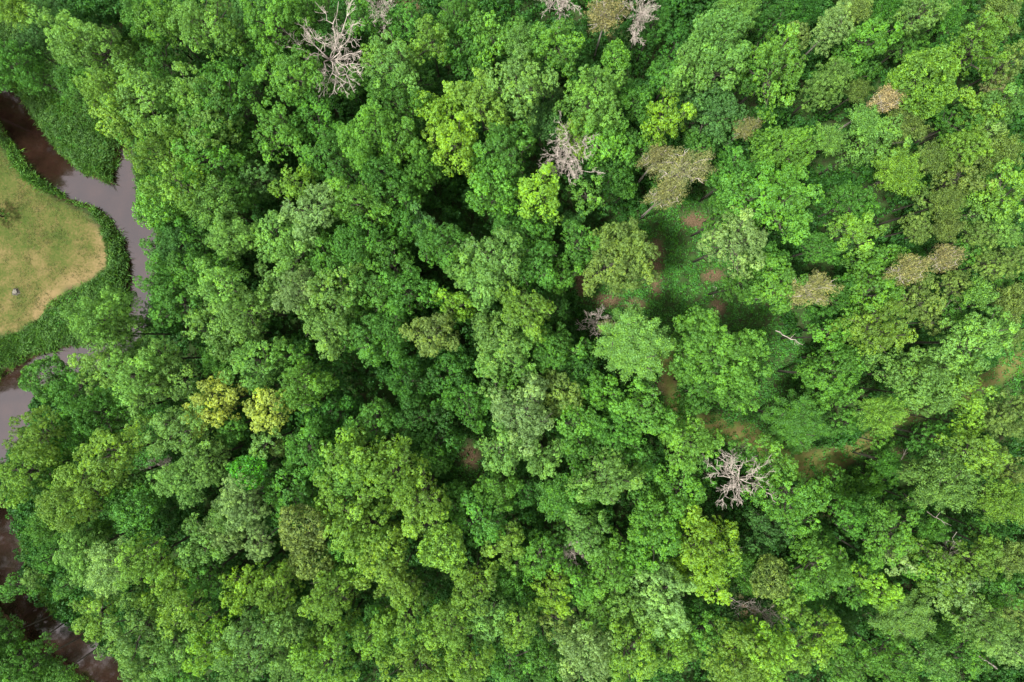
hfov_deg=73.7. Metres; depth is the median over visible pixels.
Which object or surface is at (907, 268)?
withering tree
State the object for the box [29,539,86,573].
fine leaved tree
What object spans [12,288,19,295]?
rock
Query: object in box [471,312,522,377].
broadleaf tree
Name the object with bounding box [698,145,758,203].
broadleaf tree
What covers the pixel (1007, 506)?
fine leaved tree
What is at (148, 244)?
fine leaved tree
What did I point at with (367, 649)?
broadleaf tree
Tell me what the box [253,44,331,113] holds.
broadleaf tree
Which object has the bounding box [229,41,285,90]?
broadleaf tree
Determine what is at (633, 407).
broadleaf tree
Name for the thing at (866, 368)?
broadleaf tree
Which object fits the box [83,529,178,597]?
fine leaved tree
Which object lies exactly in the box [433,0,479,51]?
broadleaf tree
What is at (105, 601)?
fine leaved tree
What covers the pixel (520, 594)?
broadleaf tree
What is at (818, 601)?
broadleaf tree
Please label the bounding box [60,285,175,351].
fine leaved tree
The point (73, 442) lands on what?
domed tree
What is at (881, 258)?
broadleaf tree
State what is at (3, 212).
broadleaf tree
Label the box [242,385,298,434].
broadleaf tree
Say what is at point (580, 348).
broadleaf tree
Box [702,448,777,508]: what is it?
dead tree
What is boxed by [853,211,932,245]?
fine leaved tree
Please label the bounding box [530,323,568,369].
broadleaf tree
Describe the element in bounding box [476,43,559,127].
broadleaf tree
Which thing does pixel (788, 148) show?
broadleaf tree
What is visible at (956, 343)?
broadleaf tree
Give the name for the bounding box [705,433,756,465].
broadleaf tree
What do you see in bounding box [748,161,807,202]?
broadleaf tree
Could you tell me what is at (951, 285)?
fine leaved tree
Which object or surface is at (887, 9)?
fine leaved tree
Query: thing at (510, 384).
broadleaf tree
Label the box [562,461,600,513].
broadleaf tree
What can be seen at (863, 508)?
fine leaved tree
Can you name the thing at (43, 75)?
fine leaved tree
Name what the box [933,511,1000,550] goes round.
fine leaved tree
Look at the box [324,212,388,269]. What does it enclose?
broadleaf tree
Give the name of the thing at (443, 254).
broadleaf tree
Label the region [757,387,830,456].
spray crowned tree
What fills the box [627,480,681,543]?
broadleaf tree
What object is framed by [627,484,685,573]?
broadleaf tree
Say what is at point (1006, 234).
fine leaved tree
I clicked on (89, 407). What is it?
broadleaf tree
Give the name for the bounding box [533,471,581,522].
spray crowned tree
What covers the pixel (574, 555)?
dead tree
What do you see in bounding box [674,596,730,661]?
broadleaf tree
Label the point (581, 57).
broadleaf tree
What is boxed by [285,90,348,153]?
broadleaf tree
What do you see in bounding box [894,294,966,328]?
fine leaved tree
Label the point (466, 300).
broadleaf tree
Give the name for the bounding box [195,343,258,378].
fine leaved tree
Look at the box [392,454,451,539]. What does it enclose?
broadleaf tree
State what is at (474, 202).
broadleaf tree
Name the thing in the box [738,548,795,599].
domed tree
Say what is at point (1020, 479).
fine leaved tree
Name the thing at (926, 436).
fine leaved tree
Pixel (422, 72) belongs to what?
fine leaved tree
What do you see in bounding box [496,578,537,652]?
broadleaf tree
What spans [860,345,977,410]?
broadleaf tree
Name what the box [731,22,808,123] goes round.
broadleaf tree
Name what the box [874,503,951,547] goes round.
fine leaved tree
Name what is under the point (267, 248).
broadleaf tree
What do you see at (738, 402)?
broadleaf tree
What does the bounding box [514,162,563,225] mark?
broadleaf tree
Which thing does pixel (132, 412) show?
fine leaved tree
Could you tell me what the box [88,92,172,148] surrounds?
broadleaf tree
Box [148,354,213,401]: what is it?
broadleaf tree
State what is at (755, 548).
fine leaved tree
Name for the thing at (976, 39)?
broadleaf tree
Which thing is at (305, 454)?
broadleaf tree
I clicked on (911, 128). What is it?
fine leaved tree
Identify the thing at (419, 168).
fine leaved tree
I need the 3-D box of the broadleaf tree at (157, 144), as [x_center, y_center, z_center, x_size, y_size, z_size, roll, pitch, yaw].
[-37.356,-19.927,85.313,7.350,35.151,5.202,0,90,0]
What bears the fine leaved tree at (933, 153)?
on the ground at (690, 222)
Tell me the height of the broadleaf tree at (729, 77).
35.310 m
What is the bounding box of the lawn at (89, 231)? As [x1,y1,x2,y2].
[0,145,107,332]
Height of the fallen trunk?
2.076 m
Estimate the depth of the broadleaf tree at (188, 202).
69.71 m
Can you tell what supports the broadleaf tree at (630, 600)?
on the ground at (690, 222)
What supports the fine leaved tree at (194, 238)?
on the ground at (690, 222)
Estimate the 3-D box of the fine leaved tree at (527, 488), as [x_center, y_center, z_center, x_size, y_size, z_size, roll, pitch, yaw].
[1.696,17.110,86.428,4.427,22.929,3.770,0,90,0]
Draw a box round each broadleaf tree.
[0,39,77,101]
[0,208,9,221]
[0,440,117,508]
[0,572,40,602]
[0,613,54,651]
[0,622,63,681]
[0,632,80,681]
[2,404,127,466]
[13,454,115,504]
[19,567,48,589]
[26,4,152,95]
[34,458,158,532]
[36,649,94,681]
[48,362,124,409]
[56,387,162,442]
[61,21,142,80]
[64,414,186,493]
[67,346,145,394]
[68,563,173,642]
[71,67,142,127]
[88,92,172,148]
[93,580,201,677]
[99,59,182,135]
[100,347,199,407]
[109,119,173,158]
[111,97,172,156]
[113,526,204,591]
[114,467,165,510]
[117,618,198,681]
[119,0,194,61]
[120,121,221,186]
[130,335,201,379]
[130,369,218,405]
[131,0,214,71]
[131,561,211,620]
[132,253,217,314]
[133,30,187,85]
[138,156,243,215]
[139,396,240,460]
[142,546,211,601]
[147,277,211,329]
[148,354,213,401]
[149,604,225,679]
[150,205,205,237]
[151,0,235,72]
[151,76,203,116]
[153,625,224,681]
[155,562,244,640]
[162,110,212,147]
[166,0,267,88]
[166,250,215,291]
[168,109,244,170]
[170,61,256,140]
[170,119,253,187]
[176,512,230,570]
[179,67,272,154]
[180,302,260,361]
[180,367,262,428]
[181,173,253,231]
[181,594,263,677]
[186,256,265,312]
[186,402,247,437]
[197,55,242,103]
[208,105,262,154]
[208,284,295,341]
[208,583,303,679]
[209,139,266,187]
[209,311,281,365]
[216,646,266,681]
[218,548,283,617]
[219,336,296,398]
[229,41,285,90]
[239,0,326,71]
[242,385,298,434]
[245,557,306,624]
[250,96,306,163]
[252,210,308,265]
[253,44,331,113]
[254,261,298,305]
[261,591,314,651]
[262,454,326,527]
[266,630,317,681]
[267,163,333,212]
[268,341,318,374]
[270,234,321,282]
[271,264,328,314]
[273,357,339,415]
[277,180,340,251]
[282,414,338,481]
[284,0,334,61]
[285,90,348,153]
[286,598,363,681]
[290,210,339,272]
[292,3,349,62]
[295,261,364,338]
[297,560,364,623]
[298,126,363,194]
[300,66,341,113]
[301,586,360,654]
[302,395,363,442]
[303,298,358,360]
[306,479,345,522]
[309,228,364,297]
[311,426,371,487]
[319,487,378,552]
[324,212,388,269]
[324,533,374,586]
[325,173,394,226]
[330,62,370,102]
[331,460,371,496]
[334,303,401,367]
[334,433,403,491]
[335,98,396,176]
[335,490,397,563]
[340,0,399,51]
[340,247,395,318]
[343,397,395,447]
[344,517,402,585]
[351,606,400,661]
[353,520,412,590]
[356,147,414,193]
[359,42,390,78]
[359,436,424,499]
[361,170,425,226]
[362,236,414,286]
[364,29,422,107]
[364,592,397,636]
[366,73,436,136]
[369,302,413,364]
[371,565,445,652]
[373,538,424,608]
[374,109,428,170]
[375,607,450,681]
[376,265,449,318]
[384,184,421,249]
[384,347,441,413]
[392,37,419,81]
[392,384,444,444]
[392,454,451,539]
[398,306,459,356]
[401,197,442,248]
[406,399,459,466]
[408,13,448,84]
[410,80,475,151]
[410,219,473,279]
[410,495,445,545]
[411,440,451,476]
[420,586,472,652]
[421,115,452,167]
[423,344,474,400]
[430,287,477,321]
[431,111,478,179]
[431,621,495,681]
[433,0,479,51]
[434,13,495,80]
[437,383,495,433]
[443,67,511,138]
[443,244,483,288]
[450,545,498,619]
[451,44,491,96]
[451,488,508,548]
[454,226,524,299]
[463,255,512,314]
[463,574,516,646]
[465,160,518,218]
[467,9,526,81]
[467,153,516,207]
[468,41,502,76]
[469,120,536,191]
[471,309,501,346]
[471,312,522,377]
[471,468,523,513]
[473,417,518,475]
[474,331,537,377]
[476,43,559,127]
[478,365,509,400]
[480,264,527,302]
[480,511,525,569]
[486,372,554,456]
[489,625,538,681]
[490,210,538,268]
[494,281,556,343]
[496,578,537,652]
[497,369,529,401]
[502,544,531,576]
[505,240,559,291]
[506,423,543,473]
[511,574,545,626]
[512,200,556,249]
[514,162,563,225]
[519,531,566,580]
[524,17,585,78]
[526,608,567,681]
[528,519,573,558]
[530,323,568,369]
[532,321,595,374]
[533,586,575,641]
[538,280,569,323]
[540,368,584,416]
[544,26,601,90]
[544,257,585,297]
[552,64,627,150]
[553,398,600,454]
[554,596,634,681]
[556,111,593,170]
[558,559,597,606]
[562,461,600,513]
[564,426,607,477]
[564,446,645,504]
[564,506,609,560]
[565,116,634,170]
[565,174,604,217]
[574,563,616,635]
[577,369,625,410]
[582,238,635,296]
[582,523,629,597]
[583,398,646,466]
[588,216,648,263]
[595,147,635,195]
[597,605,657,681]
[601,572,653,630]
[603,74,643,101]
[604,259,660,295]
[608,376,678,435]
[612,127,654,178]
[612,229,660,283]
[613,522,652,580]
[614,434,654,479]
[615,83,654,131]
[620,550,696,639]
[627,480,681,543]
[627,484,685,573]
[637,86,696,158]
[642,454,706,530]
[647,619,699,673]
[658,17,692,73]
[658,415,724,474]
[660,536,732,605]
[661,30,711,112]
[663,392,697,434]
[664,305,773,394]
[670,83,707,124]
[673,350,730,418]
[673,505,742,585]
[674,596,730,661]
[676,4,754,94]
[678,81,752,151]
[681,457,723,489]
[683,47,746,119]
[684,126,715,165]
[687,607,784,681]
[690,195,739,245]
[692,206,768,281]
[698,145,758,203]
[698,551,742,585]
[700,362,759,414]
[702,159,782,230]
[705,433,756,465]
[707,265,764,301]
[721,595,797,681]
[728,240,792,289]
[730,46,778,99]
[730,251,808,314]
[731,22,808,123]
[733,432,800,486]
[740,469,831,538]
[740,499,795,551]
[744,124,824,181]
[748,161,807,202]
[748,164,824,244]
[752,600,829,675]
[763,498,821,537]
[764,551,822,601]
[770,585,807,620]
[776,347,863,410]
[776,532,854,599]
[780,318,852,355]
[781,20,811,54]
[787,273,860,320]
[789,604,814,626]
[791,604,847,658]
[794,586,837,626]
[798,210,889,259]
[798,344,865,384]
[803,41,882,106]
[803,298,918,355]
[804,623,873,681]
[810,15,904,91]
[813,113,912,176]
[814,462,856,506]
[823,254,905,328]
[826,352,875,377]
[831,613,919,681]
[833,496,919,569]
[835,244,910,267]
[850,449,899,497]
[855,530,944,587]
[858,431,895,455]
[859,379,960,417]
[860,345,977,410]
[865,525,922,563]
[867,612,960,681]
[872,543,983,614]
[873,537,967,601]
[883,354,999,415]
[890,156,998,206]
[891,101,984,153]
[891,428,1012,481]
[894,311,1020,383]
[898,523,1004,581]
[900,85,1010,148]
[900,572,1019,654]
[903,304,1016,341]
[905,406,986,438]
[918,82,1023,144]
[922,8,1016,81]
[924,157,1023,222]
[924,618,992,681]
[956,565,1023,613]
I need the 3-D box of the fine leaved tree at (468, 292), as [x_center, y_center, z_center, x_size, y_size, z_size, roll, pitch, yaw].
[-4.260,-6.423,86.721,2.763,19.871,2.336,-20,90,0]
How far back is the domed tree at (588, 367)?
74.17 m
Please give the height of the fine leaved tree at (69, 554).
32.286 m
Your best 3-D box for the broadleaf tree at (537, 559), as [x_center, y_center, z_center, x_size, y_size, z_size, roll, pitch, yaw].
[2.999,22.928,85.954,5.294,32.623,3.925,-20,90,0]
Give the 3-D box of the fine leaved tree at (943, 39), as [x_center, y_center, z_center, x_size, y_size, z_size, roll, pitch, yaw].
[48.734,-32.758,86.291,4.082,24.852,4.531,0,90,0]
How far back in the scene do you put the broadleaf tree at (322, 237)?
73.39 m
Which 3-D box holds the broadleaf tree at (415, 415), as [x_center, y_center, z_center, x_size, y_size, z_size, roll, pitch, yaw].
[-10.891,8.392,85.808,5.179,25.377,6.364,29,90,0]
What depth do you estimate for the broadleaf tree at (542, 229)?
73.44 m
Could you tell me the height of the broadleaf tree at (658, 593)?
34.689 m
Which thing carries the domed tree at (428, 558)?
on the ground at (690, 222)
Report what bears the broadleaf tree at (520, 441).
on the ground at (690, 222)
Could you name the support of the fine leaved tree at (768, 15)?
on the ground at (690, 222)
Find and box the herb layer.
[43,0,1023,681]
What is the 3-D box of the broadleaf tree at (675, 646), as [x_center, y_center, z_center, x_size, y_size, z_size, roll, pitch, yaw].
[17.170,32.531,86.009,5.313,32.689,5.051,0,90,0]
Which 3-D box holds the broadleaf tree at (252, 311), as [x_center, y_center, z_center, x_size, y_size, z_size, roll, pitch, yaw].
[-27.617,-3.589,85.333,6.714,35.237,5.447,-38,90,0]
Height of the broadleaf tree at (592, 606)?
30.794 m
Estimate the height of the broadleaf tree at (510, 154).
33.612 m
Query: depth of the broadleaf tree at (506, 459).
71.51 m
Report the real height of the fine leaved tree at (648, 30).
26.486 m
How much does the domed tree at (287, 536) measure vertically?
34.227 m
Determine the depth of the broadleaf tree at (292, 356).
73.55 m
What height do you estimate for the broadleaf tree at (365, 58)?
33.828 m
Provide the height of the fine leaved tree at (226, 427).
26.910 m
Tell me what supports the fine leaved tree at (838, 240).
on the ground at (690, 222)
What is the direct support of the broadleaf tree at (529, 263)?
on the ground at (690, 222)
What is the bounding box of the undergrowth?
[0,0,1023,681]
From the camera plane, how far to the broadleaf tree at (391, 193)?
73.35 m
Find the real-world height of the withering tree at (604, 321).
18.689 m
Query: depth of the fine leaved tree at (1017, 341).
74.30 m
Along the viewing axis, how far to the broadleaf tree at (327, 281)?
70.39 m
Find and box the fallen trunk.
[776,330,802,344]
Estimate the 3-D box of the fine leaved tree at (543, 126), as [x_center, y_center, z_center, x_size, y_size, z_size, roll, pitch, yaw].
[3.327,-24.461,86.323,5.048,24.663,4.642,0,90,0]
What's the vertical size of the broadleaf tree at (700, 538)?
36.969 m
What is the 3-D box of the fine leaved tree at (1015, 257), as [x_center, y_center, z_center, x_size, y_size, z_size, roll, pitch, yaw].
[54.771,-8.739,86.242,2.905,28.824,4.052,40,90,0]
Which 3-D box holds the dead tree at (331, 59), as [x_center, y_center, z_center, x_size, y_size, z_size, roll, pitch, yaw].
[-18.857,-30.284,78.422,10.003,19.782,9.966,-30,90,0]
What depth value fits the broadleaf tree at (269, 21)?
71.41 m
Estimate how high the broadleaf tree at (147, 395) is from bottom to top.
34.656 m
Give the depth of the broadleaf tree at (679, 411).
79.57 m
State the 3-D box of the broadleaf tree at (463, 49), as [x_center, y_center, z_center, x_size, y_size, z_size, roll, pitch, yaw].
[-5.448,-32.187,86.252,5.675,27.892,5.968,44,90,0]
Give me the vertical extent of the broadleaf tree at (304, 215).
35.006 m
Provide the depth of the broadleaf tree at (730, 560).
71.58 m
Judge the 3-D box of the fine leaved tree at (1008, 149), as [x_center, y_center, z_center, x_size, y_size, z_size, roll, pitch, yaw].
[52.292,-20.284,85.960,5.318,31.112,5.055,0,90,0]
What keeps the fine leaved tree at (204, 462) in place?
on the ground at (690, 222)
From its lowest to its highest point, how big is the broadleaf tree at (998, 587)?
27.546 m
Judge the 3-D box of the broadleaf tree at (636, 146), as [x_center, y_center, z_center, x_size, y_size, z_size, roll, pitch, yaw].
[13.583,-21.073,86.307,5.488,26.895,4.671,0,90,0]
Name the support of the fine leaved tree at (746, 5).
on the ground at (690, 222)
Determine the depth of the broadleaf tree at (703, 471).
75.72 m
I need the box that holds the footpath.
[659,350,1023,476]
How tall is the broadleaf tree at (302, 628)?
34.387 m
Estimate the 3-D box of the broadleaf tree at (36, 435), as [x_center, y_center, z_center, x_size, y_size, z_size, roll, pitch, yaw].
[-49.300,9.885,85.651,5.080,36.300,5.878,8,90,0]
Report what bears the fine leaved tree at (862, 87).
on the ground at (690, 222)
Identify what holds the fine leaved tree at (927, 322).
on the ground at (690, 222)
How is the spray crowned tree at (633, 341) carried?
on the ground at (690, 222)
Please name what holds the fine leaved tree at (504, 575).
on the ground at (690, 222)
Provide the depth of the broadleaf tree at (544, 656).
72.50 m
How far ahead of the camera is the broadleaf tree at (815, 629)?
70.93 m
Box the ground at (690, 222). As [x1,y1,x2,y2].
[0,0,1023,681]
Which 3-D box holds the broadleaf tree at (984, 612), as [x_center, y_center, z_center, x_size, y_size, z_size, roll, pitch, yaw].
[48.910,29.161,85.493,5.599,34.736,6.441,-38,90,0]
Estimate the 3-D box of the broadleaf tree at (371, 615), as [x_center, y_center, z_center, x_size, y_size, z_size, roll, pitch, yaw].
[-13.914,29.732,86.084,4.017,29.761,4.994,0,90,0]
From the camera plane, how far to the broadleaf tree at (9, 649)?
80.42 m
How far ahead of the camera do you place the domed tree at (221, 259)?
74.22 m
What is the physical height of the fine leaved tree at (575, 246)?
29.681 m
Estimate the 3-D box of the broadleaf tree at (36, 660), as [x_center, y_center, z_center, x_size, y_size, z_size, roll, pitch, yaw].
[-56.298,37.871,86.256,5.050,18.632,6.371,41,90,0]
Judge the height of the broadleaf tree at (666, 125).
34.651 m
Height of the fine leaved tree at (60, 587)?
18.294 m
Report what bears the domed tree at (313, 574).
on the ground at (690, 222)
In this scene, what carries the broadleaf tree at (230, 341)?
on the ground at (690, 222)
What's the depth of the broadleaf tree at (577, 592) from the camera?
72.32 m
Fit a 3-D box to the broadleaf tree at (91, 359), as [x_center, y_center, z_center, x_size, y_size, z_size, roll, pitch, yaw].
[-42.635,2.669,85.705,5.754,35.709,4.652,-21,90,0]
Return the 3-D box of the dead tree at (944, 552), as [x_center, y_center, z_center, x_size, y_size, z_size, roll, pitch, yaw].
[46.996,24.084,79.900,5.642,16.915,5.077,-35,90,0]
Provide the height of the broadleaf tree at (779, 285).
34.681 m
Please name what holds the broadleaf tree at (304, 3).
on the ground at (690, 222)
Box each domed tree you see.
[17,353,94,403]
[50,415,131,460]
[102,481,176,536]
[131,175,192,229]
[201,251,263,284]
[225,453,277,491]
[269,438,288,457]
[278,503,331,559]
[285,530,336,579]
[416,513,466,573]
[551,352,596,394]
[600,38,630,95]
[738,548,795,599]
[844,46,960,131]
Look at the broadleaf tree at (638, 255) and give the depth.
70.70 m
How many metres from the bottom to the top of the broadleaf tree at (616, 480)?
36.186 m
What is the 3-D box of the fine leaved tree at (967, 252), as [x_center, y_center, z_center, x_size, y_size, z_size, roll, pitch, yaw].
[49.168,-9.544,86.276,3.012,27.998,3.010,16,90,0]
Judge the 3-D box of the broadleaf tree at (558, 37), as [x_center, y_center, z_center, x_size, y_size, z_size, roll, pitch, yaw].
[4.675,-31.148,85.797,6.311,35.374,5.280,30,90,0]
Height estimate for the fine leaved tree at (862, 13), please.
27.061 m
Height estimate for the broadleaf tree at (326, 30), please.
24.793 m
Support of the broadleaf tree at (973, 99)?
on the ground at (690, 222)
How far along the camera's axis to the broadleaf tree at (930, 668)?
71.61 m
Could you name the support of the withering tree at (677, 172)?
on the ground at (690, 222)
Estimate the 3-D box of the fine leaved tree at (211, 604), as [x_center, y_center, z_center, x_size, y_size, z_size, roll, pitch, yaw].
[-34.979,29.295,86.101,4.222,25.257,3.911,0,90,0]
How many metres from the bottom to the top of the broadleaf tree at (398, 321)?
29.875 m
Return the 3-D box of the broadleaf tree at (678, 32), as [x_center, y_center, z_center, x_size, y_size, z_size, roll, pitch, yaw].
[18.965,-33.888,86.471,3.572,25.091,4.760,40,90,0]
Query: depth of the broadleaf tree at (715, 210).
75.16 m
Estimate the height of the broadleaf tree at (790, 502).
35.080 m
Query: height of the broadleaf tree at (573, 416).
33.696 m
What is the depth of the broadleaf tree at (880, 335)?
69.58 m
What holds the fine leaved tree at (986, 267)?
on the ground at (690, 222)
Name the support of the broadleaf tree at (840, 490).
on the ground at (690, 222)
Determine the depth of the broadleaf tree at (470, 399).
74.16 m
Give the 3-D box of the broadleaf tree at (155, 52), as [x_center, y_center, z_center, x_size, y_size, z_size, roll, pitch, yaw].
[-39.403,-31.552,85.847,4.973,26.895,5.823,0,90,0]
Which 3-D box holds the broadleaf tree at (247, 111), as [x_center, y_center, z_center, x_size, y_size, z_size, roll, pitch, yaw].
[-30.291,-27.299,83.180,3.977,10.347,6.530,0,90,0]
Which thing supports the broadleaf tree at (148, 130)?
on the ground at (690, 222)
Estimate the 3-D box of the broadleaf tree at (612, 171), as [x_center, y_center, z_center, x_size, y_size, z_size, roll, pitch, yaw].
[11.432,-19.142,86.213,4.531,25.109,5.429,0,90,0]
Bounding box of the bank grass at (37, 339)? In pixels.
[0,6,173,681]
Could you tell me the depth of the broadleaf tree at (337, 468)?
69.88 m
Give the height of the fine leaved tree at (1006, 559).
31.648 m
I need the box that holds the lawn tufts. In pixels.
[0,153,109,333]
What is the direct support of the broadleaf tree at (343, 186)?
on the ground at (690, 222)
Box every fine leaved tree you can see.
[0,0,94,63]
[6,33,74,74]
[17,0,68,51]
[17,59,58,96]
[21,499,113,548]
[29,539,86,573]
[44,60,91,102]
[51,567,84,601]
[52,523,127,587]
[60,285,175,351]
[63,66,112,107]
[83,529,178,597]
[86,563,152,607]
[87,509,148,541]
[92,311,184,356]
[121,386,193,424]
[136,300,183,335]
[139,231,182,258]
[146,454,239,509]
[150,219,210,274]
[176,435,255,487]
[177,224,240,259]
[177,577,228,623]
[179,548,244,600]
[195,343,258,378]
[198,505,270,554]
[203,493,266,537]
[204,207,273,260]
[205,172,263,212]
[207,414,265,443]
[210,464,287,532]
[229,0,272,37]
[230,157,285,200]
[241,514,294,562]
[248,425,304,458]
[384,0,419,42]
[401,142,445,196]
[404,60,437,94]
[439,479,470,528]
[464,278,476,294]
[488,561,522,600]
[499,16,539,73]
[510,473,543,508]
[522,100,563,150]
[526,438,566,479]
[530,66,563,109]
[530,562,573,619]
[558,219,600,265]
[560,210,586,235]
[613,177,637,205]
[632,0,671,68]
[645,54,699,101]
[681,588,712,625]
[712,0,761,38]
[722,547,770,596]
[741,529,774,567]
[748,0,800,50]
[773,121,846,174]
[779,56,856,123]
[781,0,824,35]
[782,0,855,77]
[792,231,840,265]
[808,525,838,561]
[809,77,874,127]
[811,0,873,52]
[813,101,888,154]
[813,180,882,227]
[817,494,868,540]
[823,406,863,437]
[823,607,856,637]
[825,217,860,254]
[826,145,927,204]
[829,572,878,610]
[830,521,922,576]
[831,395,910,437]
[833,491,879,531]
[835,537,887,573]
[837,0,909,55]
[837,561,904,611]
[839,101,932,159]
[851,447,907,480]
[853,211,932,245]
[856,271,946,323]
[859,452,943,486]
[861,0,957,60]
[866,25,931,73]
[867,444,985,515]
[873,186,944,218]
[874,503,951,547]
[876,183,967,225]
[879,213,967,244]
[880,308,955,335]
[884,487,927,517]
[887,269,975,303]
[888,0,969,59]
[892,420,953,455]
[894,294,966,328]
[906,220,1000,256]
[908,129,995,171]
[910,27,968,71]
[910,200,993,230]
[912,402,1002,429]
[915,138,957,178]
[921,127,1023,181]
[922,276,999,310]
[924,597,1023,668]
[926,250,1012,280]
[927,114,1007,156]
[927,522,1023,580]
[930,38,1023,106]
[930,73,1013,118]
[932,280,1023,324]
[932,445,1023,484]
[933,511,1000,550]
[935,385,1005,409]
[937,215,1022,247]
[937,244,1023,279]
[941,278,1014,302]
[944,475,1023,527]
[945,238,980,268]
[950,388,1023,442]
[953,0,1023,47]
[962,325,1023,351]
[971,589,1023,636]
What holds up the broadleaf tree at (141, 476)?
on the ground at (690, 222)
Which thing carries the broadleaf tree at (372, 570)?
on the ground at (690, 222)
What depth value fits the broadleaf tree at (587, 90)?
69.59 m
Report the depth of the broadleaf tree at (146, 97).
69.80 m
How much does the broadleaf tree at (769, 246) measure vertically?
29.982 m
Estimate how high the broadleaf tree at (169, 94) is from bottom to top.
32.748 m
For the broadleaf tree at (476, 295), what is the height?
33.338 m
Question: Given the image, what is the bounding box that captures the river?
[0,80,156,681]
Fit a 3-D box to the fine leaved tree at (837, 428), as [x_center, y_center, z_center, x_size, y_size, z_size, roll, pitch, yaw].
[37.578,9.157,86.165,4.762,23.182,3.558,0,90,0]
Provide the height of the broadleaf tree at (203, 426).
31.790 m
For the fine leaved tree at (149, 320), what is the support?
on the ground at (690, 222)
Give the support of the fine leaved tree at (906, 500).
on the ground at (690, 222)
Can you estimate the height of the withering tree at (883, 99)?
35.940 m
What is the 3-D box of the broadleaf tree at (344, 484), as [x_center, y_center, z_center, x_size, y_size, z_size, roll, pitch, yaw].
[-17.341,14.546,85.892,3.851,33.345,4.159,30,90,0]
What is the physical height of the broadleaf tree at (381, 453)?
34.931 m
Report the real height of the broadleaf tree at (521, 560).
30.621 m
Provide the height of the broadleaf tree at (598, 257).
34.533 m
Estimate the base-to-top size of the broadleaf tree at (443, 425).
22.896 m
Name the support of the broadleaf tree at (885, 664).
on the ground at (690, 222)
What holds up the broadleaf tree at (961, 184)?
on the ground at (690, 222)
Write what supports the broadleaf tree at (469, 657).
on the ground at (690, 222)
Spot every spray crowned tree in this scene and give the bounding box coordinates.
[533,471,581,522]
[591,299,676,384]
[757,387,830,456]
[867,583,936,648]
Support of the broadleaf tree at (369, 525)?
on the ground at (690, 222)
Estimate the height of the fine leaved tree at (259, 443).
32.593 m
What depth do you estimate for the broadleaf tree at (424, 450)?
75.25 m
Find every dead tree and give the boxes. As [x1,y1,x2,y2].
[140,455,171,469]
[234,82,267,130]
[277,0,370,102]
[368,0,397,53]
[538,110,603,184]
[540,0,581,47]
[556,526,589,576]
[578,304,610,337]
[622,0,660,52]
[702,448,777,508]
[709,585,799,632]
[910,532,967,587]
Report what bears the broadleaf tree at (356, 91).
on the ground at (690, 222)
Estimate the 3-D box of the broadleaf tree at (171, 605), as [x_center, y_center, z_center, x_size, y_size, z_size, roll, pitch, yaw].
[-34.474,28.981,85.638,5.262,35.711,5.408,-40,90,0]
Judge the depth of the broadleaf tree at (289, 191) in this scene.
71.60 m
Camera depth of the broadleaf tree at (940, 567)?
71.30 m
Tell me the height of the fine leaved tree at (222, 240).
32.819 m
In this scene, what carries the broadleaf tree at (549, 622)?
on the ground at (690, 222)
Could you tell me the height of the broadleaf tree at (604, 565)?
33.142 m
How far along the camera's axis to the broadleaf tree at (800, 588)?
74.21 m
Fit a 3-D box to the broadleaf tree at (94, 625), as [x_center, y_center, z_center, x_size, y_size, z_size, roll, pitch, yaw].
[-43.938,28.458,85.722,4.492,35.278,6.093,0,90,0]
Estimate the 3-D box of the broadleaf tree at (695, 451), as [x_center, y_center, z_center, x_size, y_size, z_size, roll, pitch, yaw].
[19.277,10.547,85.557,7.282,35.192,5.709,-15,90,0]
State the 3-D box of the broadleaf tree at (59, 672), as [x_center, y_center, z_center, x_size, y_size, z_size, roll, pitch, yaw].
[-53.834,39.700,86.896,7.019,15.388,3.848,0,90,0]
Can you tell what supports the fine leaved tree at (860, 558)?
on the ground at (690, 222)
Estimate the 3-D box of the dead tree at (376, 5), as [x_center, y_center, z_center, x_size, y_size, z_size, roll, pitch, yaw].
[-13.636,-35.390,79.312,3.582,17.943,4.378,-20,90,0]
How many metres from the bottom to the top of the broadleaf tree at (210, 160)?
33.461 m
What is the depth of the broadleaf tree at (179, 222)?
74.54 m
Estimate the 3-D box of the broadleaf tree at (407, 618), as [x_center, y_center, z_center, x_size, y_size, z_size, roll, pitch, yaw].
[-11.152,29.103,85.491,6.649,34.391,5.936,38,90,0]
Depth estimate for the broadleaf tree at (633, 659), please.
70.14 m
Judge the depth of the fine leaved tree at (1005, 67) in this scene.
73.88 m
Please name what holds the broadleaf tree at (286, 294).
on the ground at (690, 222)
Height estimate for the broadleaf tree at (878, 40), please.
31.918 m
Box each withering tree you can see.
[580,0,636,61]
[595,318,617,334]
[634,143,677,181]
[639,175,689,219]
[647,145,721,199]
[713,115,765,157]
[754,269,844,308]
[828,252,934,285]
[839,83,910,129]
[881,243,967,272]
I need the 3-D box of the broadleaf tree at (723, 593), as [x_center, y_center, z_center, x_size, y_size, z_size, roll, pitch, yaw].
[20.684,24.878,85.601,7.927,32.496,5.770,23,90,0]
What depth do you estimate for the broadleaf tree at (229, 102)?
71.36 m
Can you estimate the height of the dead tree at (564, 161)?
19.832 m
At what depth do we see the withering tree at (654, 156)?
72.90 m
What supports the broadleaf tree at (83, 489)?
on the ground at (690, 222)
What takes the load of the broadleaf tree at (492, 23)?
on the ground at (690, 222)
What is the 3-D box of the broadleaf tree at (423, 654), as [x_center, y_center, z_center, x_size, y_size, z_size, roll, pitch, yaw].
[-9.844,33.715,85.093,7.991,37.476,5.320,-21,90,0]
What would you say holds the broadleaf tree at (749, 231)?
on the ground at (690, 222)
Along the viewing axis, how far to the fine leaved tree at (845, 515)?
74.35 m
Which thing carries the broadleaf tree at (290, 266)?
on the ground at (690, 222)

